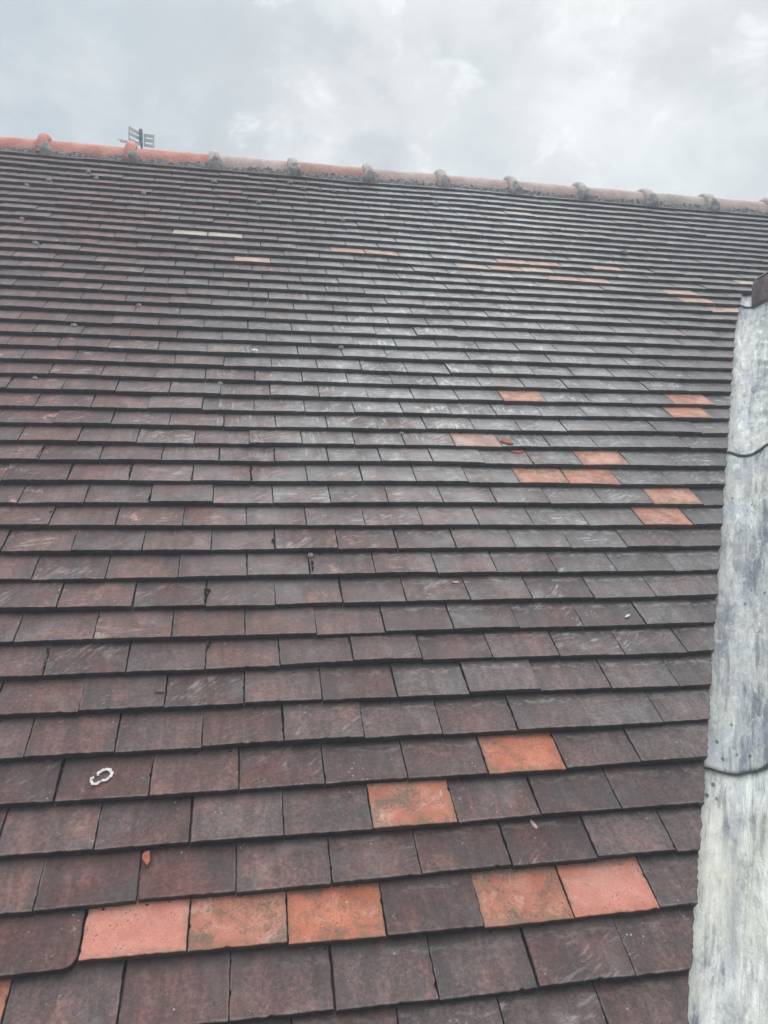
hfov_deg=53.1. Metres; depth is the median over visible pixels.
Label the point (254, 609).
moss crumbs
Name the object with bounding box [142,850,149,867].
clay shard
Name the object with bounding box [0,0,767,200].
sky
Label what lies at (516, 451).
clay shard
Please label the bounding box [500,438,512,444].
clay shard
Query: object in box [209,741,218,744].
dry leaf
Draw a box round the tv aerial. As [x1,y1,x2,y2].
[117,126,154,148]
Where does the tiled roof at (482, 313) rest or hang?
on the brick house
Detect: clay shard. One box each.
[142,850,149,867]
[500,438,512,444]
[510,450,524,453]
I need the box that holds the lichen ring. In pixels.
[90,768,113,784]
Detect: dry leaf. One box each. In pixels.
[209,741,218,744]
[241,738,252,743]
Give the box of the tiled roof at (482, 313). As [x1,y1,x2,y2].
[0,133,767,1023]
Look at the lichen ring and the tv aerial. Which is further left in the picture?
the lichen ring
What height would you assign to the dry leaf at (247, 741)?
0.009 m
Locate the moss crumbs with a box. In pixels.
[0,353,701,978]
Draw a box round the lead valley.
[688,293,767,1023]
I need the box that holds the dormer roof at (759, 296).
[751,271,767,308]
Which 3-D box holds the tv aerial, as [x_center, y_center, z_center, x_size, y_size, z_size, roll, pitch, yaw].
[-2.283,-1.494,6.864,0.196,4.243,0.396,-4,-6,25]
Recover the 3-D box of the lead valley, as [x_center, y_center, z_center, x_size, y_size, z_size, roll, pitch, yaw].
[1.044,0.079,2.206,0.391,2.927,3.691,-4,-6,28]

